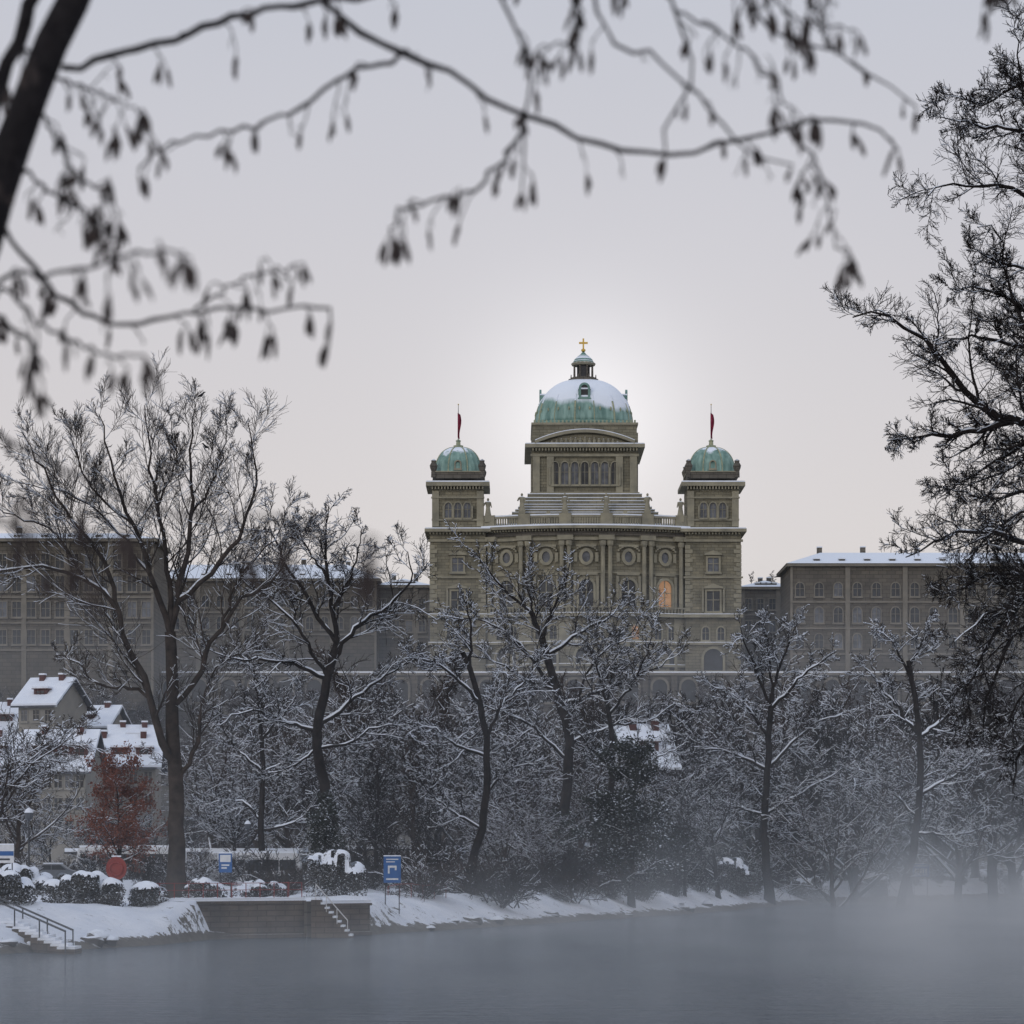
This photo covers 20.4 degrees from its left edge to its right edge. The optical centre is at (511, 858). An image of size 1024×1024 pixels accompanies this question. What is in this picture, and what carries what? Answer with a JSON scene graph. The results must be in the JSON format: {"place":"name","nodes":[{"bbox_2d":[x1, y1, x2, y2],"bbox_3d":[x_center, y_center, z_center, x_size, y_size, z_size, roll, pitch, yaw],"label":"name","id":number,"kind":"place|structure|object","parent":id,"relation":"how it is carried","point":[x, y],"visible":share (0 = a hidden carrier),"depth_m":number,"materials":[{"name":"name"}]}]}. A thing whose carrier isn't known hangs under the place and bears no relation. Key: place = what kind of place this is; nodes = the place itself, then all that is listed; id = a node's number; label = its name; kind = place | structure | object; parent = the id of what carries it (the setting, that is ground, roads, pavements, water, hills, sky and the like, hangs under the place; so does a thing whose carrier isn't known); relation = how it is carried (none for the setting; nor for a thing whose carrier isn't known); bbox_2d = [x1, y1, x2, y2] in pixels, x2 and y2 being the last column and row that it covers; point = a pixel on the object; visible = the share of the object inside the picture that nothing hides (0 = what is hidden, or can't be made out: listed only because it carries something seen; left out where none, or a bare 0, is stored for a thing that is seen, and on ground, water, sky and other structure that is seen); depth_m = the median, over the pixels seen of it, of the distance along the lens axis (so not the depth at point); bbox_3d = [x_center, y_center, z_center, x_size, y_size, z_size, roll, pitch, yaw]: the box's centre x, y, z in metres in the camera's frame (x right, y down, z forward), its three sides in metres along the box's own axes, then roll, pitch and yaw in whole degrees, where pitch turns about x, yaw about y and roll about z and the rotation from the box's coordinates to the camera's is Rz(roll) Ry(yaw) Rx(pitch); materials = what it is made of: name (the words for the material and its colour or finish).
{"place":"outdoors","nodes":[
{"label":"outdoors","id":0,"kind":"place"},
{"bbox_2d":[0,896,1023,1023],"bbox_3d":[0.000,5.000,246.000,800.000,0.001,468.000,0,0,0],"label":"river water","id":1,"kind":"structure","parent":0,"point":[937,961],"depth_m":122.97,"materials":[{"name":"liquid"}]},
{"bbox_2d":[0,738,1023,953],"bbox_3d":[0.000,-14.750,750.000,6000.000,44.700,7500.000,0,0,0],"label":"ground","id":2,"kind":"structure","parent":0,"point":[166,922],"depth_m":210.10,"materials":[{"name":"snow"}]},
{"bbox_2d":[0,870,38,905],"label":"hedge","id":3,"kind":"object","parent":2,"relation":"on","point":[6,888],"visible":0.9,"depth_m":163.72,"materials":[{"name":"green plant"}]},
{"bbox_2d":[0,863,54,894],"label":"hedge","id":4,"kind":"object","parent":2,"relation":"on","point":[35,876],"visible":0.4,"depth_m":188.62,"materials":[{"name":"green plant"}]},
{"bbox_2d":[0,897,81,953],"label":"river stairs","id":5,"kind":"structure","parent":2,"relation":"on","point":[40,940],"depth_m":152.50,"materials":[{"name":"concrete"}]},
{"bbox_2d":[15,801,76,864],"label":"bare tree","id":6,"kind":"object","parent":2,"relation":"on","point":[41,846],"visible":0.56,"depth_m":318.95,"materials":[{"name":"grey plant"}]},
{"bbox_2d":[0,723,92,862],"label":"bare tree","id":7,"kind":"object","parent":2,"relation":"on","point":[19,845],"visible":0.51,"depth_m":262.76,"materials":[{"name":"grey plant"}]},
{"bbox_2d":[10,673,93,732],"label":"town house","id":8,"kind":"structure","parent":2,"relation":"on","point":[41,695],"depth_m":431.37,"materials":[{"name":"paint"}]},
{"bbox_2d":[0,702,110,828],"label":"bare tree","id":9,"kind":"object","parent":2,"relation":"on","point":[27,765],"visible":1,"depth_m":228.92,"materials":[{"name":"brown plant"}]},
{"bbox_2d":[12,725,109,866],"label":"town house","id":10,"kind":"structure","parent":2,"relation":"on","point":[90,776],"depth_m":378.04,"materials":[{"name":"paint"}]},
{"bbox_2d":[41,870,125,906],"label":"hedge","id":11,"kind":"object","parent":2,"relation":"on","point":[107,888],"visible":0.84,"depth_m":172.59,"materials":[{"name":"green plant"}]},
{"bbox_2d":[0,527,170,712],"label":"government building","id":12,"kind":"structure","parent":2,"relation":"on","point":[30,630],"depth_m":570.00,"materials":[{"name":"grey stone"}]},
{"bbox_2d":[87,701,131,729],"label":"town house","id":13,"kind":"structure","parent":2,"relation":"on","point":[108,713],"depth_m":447.55,"materials":[{"name":"paint"}]},
{"bbox_2d":[64,740,167,891],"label":"beech tree","id":14,"kind":"object","parent":2,"relation":"on","point":[125,832],"visible":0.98,"depth_m":204.40,"materials":[{"name":"brown plant"}]},
{"bbox_2d":[76,845,187,874],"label":"parked bus","id":15,"kind":"object","parent":2,"relation":"on","point":[83,848],"visible":0.08,"depth_m":262.00,"materials":[{"name":"white paint"}]},
{"bbox_2d":[101,730,167,844],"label":"town house","id":16,"kind":"structure","parent":2,"relation":"on","point":[150,770],"depth_m":393.19,"materials":[{"name":"paint"}]},
{"bbox_2d":[127,881,169,906],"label":"hedge","id":17,"kind":"object","parent":2,"relation":"on","point":[143,894],"visible":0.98,"depth_m":174.30,"materials":[{"name":"green plant"}]},
{"bbox_2d":[0,346,332,897],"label":"ash tree","id":18,"kind":"object","parent":2,"relation":"on","point":[169,746],"visible":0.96,"depth_m":198.62,"materials":[{"name":"brown plant"}]},
{"bbox_2d":[140,714,255,847],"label":"bare tree","id":19,"kind":"object","parent":2,"relation":"on","point":[199,759],"visible":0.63,"depth_m":298.01,"materials":[{"name":"grey plant"}]},
{"bbox_2d":[181,877,227,897],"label":"hedge","id":20,"kind":"object","parent":2,"relation":"on","point":[209,892],"visible":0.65,"depth_m":195.35,"materials":[{"name":"green plant"}]},
{"bbox_2d":[183,773,308,850],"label":"bare tree","id":21,"kind":"object","parent":2,"relation":"on","point":[231,821],"visible":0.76,"depth_m":288.79,"materials":[{"name":"grey plant"}]},
{"bbox_2d":[207,851,301,881],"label":"parked bus","id":22,"kind":"object","parent":2,"relation":"on","point":[287,854],"visible":0.13,"depth_m":258.00,"materials":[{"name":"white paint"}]},
{"bbox_2d":[138,897,371,938],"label":"quay wall","id":23,"kind":"structure","parent":2,"relation":"on","point":[262,917],"depth_m":179.28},
{"bbox_2d":[311,884,353,937],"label":"quay stairs","id":24,"kind":"structure","parent":23,"relation":"attached to","point":[326,922],"depth_m":180.16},
{"bbox_2d":[229,879,289,896],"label":"hedge","id":25,"kind":"object","parent":2,"relation":"on","point":[250,888],"visible":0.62,"depth_m":198.51,"materials":[{"name":"green plant"}]},
{"bbox_2d":[167,558,381,670],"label":"government building","id":26,"kind":"structure","parent":2,"relation":"on","point":[358,648],"depth_m":640.00,"materials":[{"name":"grey stone"}]},
{"bbox_2d":[214,726,338,847],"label":"bare tree","id":27,"kind":"object","parent":2,"relation":"on","point":[255,842],"visible":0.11,"depth_m":378.23,"materials":[{"name":"grey plant"}]},
{"bbox_2d":[191,647,377,849],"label":"maple tree","id":28,"kind":"object","parent":2,"relation":"on","point":[259,816],"visible":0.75,"depth_m":261.77,"materials":[{"name":"brown plant"}]},
{"bbox_2d":[230,675,369,847],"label":"bare tree","id":29,"kind":"object","parent":2,"relation":"on","point":[280,733],"visible":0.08,"depth_m":375.87,"materials":[{"name":"grey plant"}]},
{"bbox_2d":[211,696,390,847],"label":"bare tree","id":30,"kind":"object","parent":2,"relation":"on","point":[287,833],"visible":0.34,"depth_m":309.70,"materials":[{"name":"grey plant"}]},
{"bbox_2d":[279,755,357,851],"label":"bare tree","id":31,"kind":"object","parent":2,"relation":"on","point":[305,786],"visible":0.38,"depth_m":298.72,"materials":[{"name":"grey plant"}]},
{"bbox_2d":[191,482,453,886],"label":"maple tree","id":32,"kind":"object","parent":2,"relation":"on","point":[319,722],"visible":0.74,"depth_m":234.40,"materials":[{"name":"brown plant"}]},
{"bbox_2d":[302,790,349,888],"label":"ivy covered tree","id":33,"kind":"object","parent":2,"relation":"on","point":[323,825],"visible":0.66,"depth_m":227.97,"materials":[{"name":"green plant"}]},
{"bbox_2d":[301,849,368,896],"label":"hedge","id":34,"kind":"object","parent":2,"relation":"on","point":[339,861],"visible":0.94,"depth_m":198.76,"materials":[{"name":"green plant"}]},
{"bbox_2d":[282,639,390,830],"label":"bare tree","id":35,"kind":"object","parent":2,"relation":"on","point":[337,689],"visible":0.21,"depth_m":369.62,"materials":[{"name":"grey plant"}]},
{"bbox_2d":[292,762,408,866],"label":"bare tree","id":36,"kind":"object","parent":2,"relation":"on","point":[359,833],"visible":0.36,"depth_m":299.02,"materials":[{"name":"grey plant"}]},
{"bbox_2d":[330,737,414,877],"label":"bare tree","id":37,"kind":"object","parent":2,"relation":"on","point":[374,787],"visible":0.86,"depth_m":262.00,"materials":[{"name":"grey plant"}]},
{"bbox_2d":[286,669,463,849],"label":"bare tree","id":38,"kind":"object","parent":2,"relation":"on","point":[307,716],"visible":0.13,"depth_m":340.55,"materials":[{"name":"grey plant"}]},
{"bbox_2d":[295,688,472,859],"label":"bare tree","id":39,"kind":"object","parent":2,"relation":"on","point":[354,785],"visible":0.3,"depth_m":317.27,"materials":[{"name":"grey plant"}]},
{"bbox_2d":[353,799,415,889],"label":"bare tree","id":40,"kind":"object","parent":2,"relation":"on","point":[371,828],"visible":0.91,"depth_m":239.59,"materials":[{"name":"grey plant"}]},
{"bbox_2d":[384,855,400,913],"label":"information sign","id":41,"kind":"object","parent":2,"relation":"on","point":[392,868],"visible":0.96,"depth_m":196.97,"materials":[{"name":"metal"}]},
{"bbox_2d":[377,573,429,670],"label":"connecting wing","id":42,"kind":"structure","parent":2,"relation":"on","point":[420,631],"depth_m":645.00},
{"bbox_2d":[364,708,445,854],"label":"bare tree","id":43,"kind":"object","parent":2,"relation":"on","point":[406,817],"visible":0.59,"depth_m":298.59,"materials":[{"name":"grey plant"}]},
{"bbox_2d":[327,677,501,849],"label":"bare tree","id":44,"kind":"object","parent":2,"relation":"on","point":[478,740],"visible":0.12,"depth_m":337.28,"materials":[{"name":"grey plant"}]},
{"bbox_2d":[324,679,519,847],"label":"bare tree","id":45,"kind":"object","parent":2,"relation":"on","point":[479,728],"visible":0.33,"depth_m":325.68,"materials":[{"name":"grey plant"}]},
{"bbox_2d":[402,794,454,860],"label":"bare tree","id":46,"kind":"object","parent":2,"relation":"on","point":[423,826],"visible":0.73,"depth_m":250.02,"materials":[{"name":"grey plant"}]},
{"bbox_2d":[402,750,517,862],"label":"bare tree","id":47,"kind":"object","parent":2,"relation":"on","point":[473,801],"visible":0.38,"depth_m":298.14,"materials":[{"name":"grey plant"}]},
{"bbox_2d":[424,650,503,845],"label":"bare tree","id":48,"kind":"object","parent":2,"relation":"on","point":[433,693],"visible":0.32,"depth_m":370.92,"materials":[{"name":"grey plant"}]},
{"bbox_2d":[381,703,560,858],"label":"bare tree","id":49,"kind":"object","parent":2,"relation":"on","point":[477,781],"visible":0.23,"depth_m":327.96,"materials":[{"name":"grey plant"}]},
{"bbox_2d":[394,584,563,889],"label":"maple tree","id":50,"kind":"object","parent":2,"relation":"on","point":[476,694],"visible":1,"depth_m":224.74,"materials":[{"name":"brown plant"}]},
{"bbox_2d":[405,728,564,858],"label":"bare tree","id":51,"kind":"object","parent":2,"relation":"on","point":[475,757],"visible":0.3,"depth_m":308.62,"materials":[{"name":"grey plant"}]},
{"bbox_2d":[0,816,978,908],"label":"riverside shrubs","id":52,"kind":"object","parent":2,"relation":"on","point":[493,877],"visible":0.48,"depth_m":236.52,"materials":[{"name":"brown plant"}]},
{"bbox_2d":[441,798,552,870],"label":"bare tree","id":53,"kind":"object","parent":2,"relation":"on","point":[502,825],"visible":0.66,"depth_m":249.94,"materials":[{"name":"grey plant"}]},
{"bbox_2d":[422,688,572,841],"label":"bare tree","id":54,"kind":"object","parent":2,"relation":"on","point":[532,706],"visible":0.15,"depth_m":357.06,"materials":[{"name":"grey plant"}]},
{"bbox_2d":[427,763,583,882],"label":"bare tree","id":55,"kind":"object","parent":2,"relation":"on","point":[516,808],"visible":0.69,"depth_m":260.18,"materials":[{"name":"grey plant"}]},
{"bbox_2d":[0,0,1017,621],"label":"alder tree","id":56,"kind":"object","parent":2,"relation":"on","point":[24,106],"visible":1,"depth_m":4.82,"materials":[{"name":"brown plant"}]},
{"bbox_2d":[0,571,1023,858],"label":"distant trees","id":57,"kind":"object","parent":2,"relation":"on","point":[144,713],"visible":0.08,"depth_m":528.71,"materials":[{"name":"grey plant"}]},
{"bbox_2d":[494,819,576,887],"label":"bare tree","id":58,"kind":"object","parent":2,"relation":"on","point":[538,847],"visible":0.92,"depth_m":239.91,"materials":[{"name":"grey plant"}]},
{"bbox_2d":[490,666,608,845],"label":"bare tree","id":59,"kind":"object","parent":2,"relation":"on","point":[588,716],"visible":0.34,"depth_m":339.02,"materials":[{"name":"grey plant"}]},
{"bbox_2d":[500,679,601,828],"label":"bare tree","id":60,"kind":"object","parent":2,"relation":"on","point":[543,728],"visible":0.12,"depth_m":380.27,"materials":[{"name":"grey plant"}]},
{"bbox_2d":[546,807,584,857],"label":"ivy covered tree","id":61,"kind":"object","parent":2,"relation":"on","point":[576,832],"visible":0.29,"depth_m":278.64,"materials":[{"name":"green plant"}]},
{"bbox_2d":[432,519,709,837],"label":"lime tree","id":62,"kind":"object","parent":2,"relation":"on","point":[566,756],"visible":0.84,"depth_m":284.69,"materials":[{"name":"brown plant"}]},
{"bbox_2d":[127,671,1023,737],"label":"retaining wall","id":63,"kind":"structure","parent":2,"relation":"on","point":[664,682],"depth_m":582.97,"materials":[{"name":"grey stone"}]},
{"bbox_2d":[540,726,627,855],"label":"bare tree","id":64,"kind":"object","parent":2,"relation":"on","point":[577,810],"visible":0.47,"depth_m":299.05,"materials":[{"name":"grey plant"}]},
{"bbox_2d":[430,433,740,670],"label":"walls","id":65,"kind":"structure","parent":2,"relation":"on","point":[691,662],"depth_m":598.50,"materials":[{"name":"stone"}]},
{"bbox_2d":[425,338,746,670],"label":"trim","id":66,"kind":"structure","parent":65,"relation":"attached to","point":[584,474],"depth_m":598.24,"materials":[{"name":"stone"}]},
{"bbox_2d":[535,379,631,421],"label":"dome","id":67,"kind":"structure","parent":66,"relation":"on","point":[567,391],"depth_m":609.15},
{"bbox_2d":[571,788,640,890],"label":"ivy covered tree","id":68,"kind":"object","parent":2,"relation":"on","point":[599,811],"visible":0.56,"depth_m":251.47,"materials":[{"name":"green plant"}]},
{"bbox_2d":[516,706,701,852],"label":"bare tree","id":69,"kind":"object","parent":2,"relation":"on","point":[578,743],"visible":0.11,"depth_m":328.32,"materials":[{"name":"grey plant"}]},
{"bbox_2d":[546,607,690,890],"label":"maple tree","id":70,"kind":"object","parent":2,"relation":"on","point":[609,712],"visible":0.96,"depth_m":253.72,"materials":[{"name":"grey plant"}]},
{"bbox_2d":[575,732,691,907],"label":"ivy covered tree","id":71,"kind":"object","parent":2,"relation":"on","point":[633,755],"visible":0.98,"depth_m":249.03,"materials":[{"name":"green plant"}]},
{"bbox_2d":[609,718,681,843],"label":"town house","id":72,"kind":"structure","parent":2,"relation":"on","point":[631,728],"depth_m":334.62,"materials":[{"name":"paint"}]},
{"bbox_2d":[583,743,750,848],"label":"bare tree","id":73,"kind":"object","parent":2,"relation":"on","point":[703,762],"visible":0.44,"depth_m":297.42,"materials":[{"name":"grey plant"}]},
{"bbox_2d":[639,813,701,886],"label":"ivy covered tree","id":74,"kind":"object","parent":2,"relation":"on","point":[663,840],"visible":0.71,"depth_m":268.66,"materials":[{"name":"green plant"}]},
{"bbox_2d":[593,750,783,849],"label":"bare tree","id":75,"kind":"object","parent":2,"relation":"on","point":[722,833],"visible":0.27,"depth_m":311.64,"materials":[{"name":"grey plant"}]},
{"bbox_2d":[664,800,717,896],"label":"bare tree","id":76,"kind":"object","parent":2,"relation":"on","point":[692,858],"visible":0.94,"depth_m":269.76,"materials":[{"name":"grey plant"}]},
{"bbox_2d":[641,689,745,821],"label":"bare tree","id":77,"kind":"object","parent":2,"relation":"on","point":[678,738],"visible":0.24,"depth_m":337.99,"materials":[{"name":"grey plant"}]},
{"bbox_2d":[652,765,752,898],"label":"bare tree","id":78,"kind":"object","parent":2,"relation":"on","point":[707,828],"visible":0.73,"depth_m":279.58,"materials":[{"name":"grey plant"}]},
{"bbox_2d":[593,716,827,854],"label":"bare tree","id":79,"kind":"object","parent":2,"relation":"on","point":[740,786],"visible":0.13,"depth_m":340.75,"materials":[{"name":"grey plant"}]},
{"bbox_2d":[710,857,754,895],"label":"bush","id":80,"kind":"object","parent":2,"relation":"on","point":[737,863],"visible":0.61,"depth_m":293.13,"materials":[{"name":"grey plant"}]},
{"bbox_2d":[674,734,800,858],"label":"bare tree","id":81,"kind":"object","parent":2,"relation":"on","point":[747,835],"visible":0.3,"depth_m":327.55,"materials":[{"name":"grey plant"}]},
{"bbox_2d":[741,577,779,670],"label":"connecting wing","id":82,"kind":"structure","parent":2,"relation":"on","point":[761,594],"depth_m":644.97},
{"bbox_2d":[680,601,868,904],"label":"lime tree","id":83,"kind":"object","parent":2,"relation":"on","point":[769,893],"visible":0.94,"depth_m":299.69,"materials":[{"name":"brown plant"}]},
{"bbox_2d":[655,658,896,852],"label":"bare tree","id":84,"kind":"object","parent":2,"relation":"on","point":[708,725],"visible":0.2,"depth_m":384.88,"materials":[{"name":"grey plant"}]},
{"bbox_2d":[656,689,900,853],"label":"bare tree","id":85,"kind":"object","parent":2,"relation":"on","point":[735,735],"visible":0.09,"depth_m":375.65,"materials":[{"name":"grey plant"}]},
{"bbox_2d":[742,682,882,895],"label":"bare tree","id":86,"kind":"object","parent":2,"relation":"on","point":[828,739],"visible":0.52,"depth_m":329.61,"materials":[{"name":"brown plant"}]},
{"bbox_2d":[732,675,928,864],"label":"bare tree","id":87,"kind":"object","parent":2,"relation":"on","point":[861,733],"visible":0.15,"depth_m":370.25,"materials":[{"name":"grey plant"}]},
{"bbox_2d":[707,651,966,845],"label":"bare tree","id":88,"kind":"object","parent":2,"relation":"on","point":[849,691],"visible":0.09,"depth_m":398.79,"materials":[{"name":"grey plant"}]},
{"bbox_2d":[718,732,971,902],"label":"bare tree","id":89,"kind":"object","parent":2,"relation":"on","point":[851,875],"visible":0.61,"depth_m":319.31,"materials":[{"name":"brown plant"}]},
{"bbox_2d":[759,762,937,905],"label":"bare tree","id":90,"kind":"object","parent":2,"relation":"on","point":[810,824],"visible":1,"depth_m":299.64,"materials":[{"name":"brown plant"}]},
{"bbox_2d":[741,707,1008,899],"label":"bare tree","id":91,"kind":"object","parent":2,"relation":"on","point":[936,773],"visible":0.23,"depth_m":341.94,"materials":[{"name":"grey plant"}]},
{"bbox_2d":[783,713,987,899],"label":"bare tree","id":92,"kind":"object","parent":2,"relation":"on","point":[910,895],"visible":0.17,"depth_m":349.49,"materials":[{"name":"grey plant"}]},
{"bbox_2d":[776,546,1023,670],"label":"government building","id":93,"kind":"structure","parent":2,"relation":"on","point":[845,596],"depth_m":595.00,"materials":[{"name":"grey stone"}]},
{"bbox_2d":[832,610,997,905],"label":"lime tree","id":94,"kind":"object","parent":2,"relation":"on","point":[920,791],"visible":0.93,"depth_m":299.96,"materials":[{"name":"brown plant"}]},
{"bbox_2d":[820,0,1023,803],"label":"willow tree","id":95,"kind":"object","parent":2,"relation":"on","point":[987,527],"visible":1,"depth_m":97.89,"materials":[{"name":"black plant"}]},
{"bbox_2d":[871,660,986,879],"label":"bare tree","id":96,"kind":"object","parent":2,"relation":"on","point":[935,705],"visible":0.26,"depth_m":372.18,"materials":[{"name":"grey plant"}]},
{"bbox_2d":[844,725,1023,901],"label":"bare tree","id":97,"kind":"object","parent":2,"relation":"on","point":[958,876],"visible":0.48,"depth_m":327.41,"materials":[{"name":"brown plant"}]},
{"bbox_2d":[892,731,1023,896],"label":"bare tree","id":98,"kind":"object","parent":2,"relation":"on","point":[1014,874],"visible":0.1,"depth_m":371.66,"materials":[{"name":"grey plant"}]},
{"bbox_2d":[907,670,1023,899],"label":"bare tree","id":99,"kind":"object","parent":2,"relation":"on","point":[992,885],"visible":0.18,"depth_m":349.08,"materials":[{"name":"brown plant"}]},
{"bbox_2d":[0,0,1023,585],"label":"sky","id":100,"kind":"structure","parent":0,"point":[687,292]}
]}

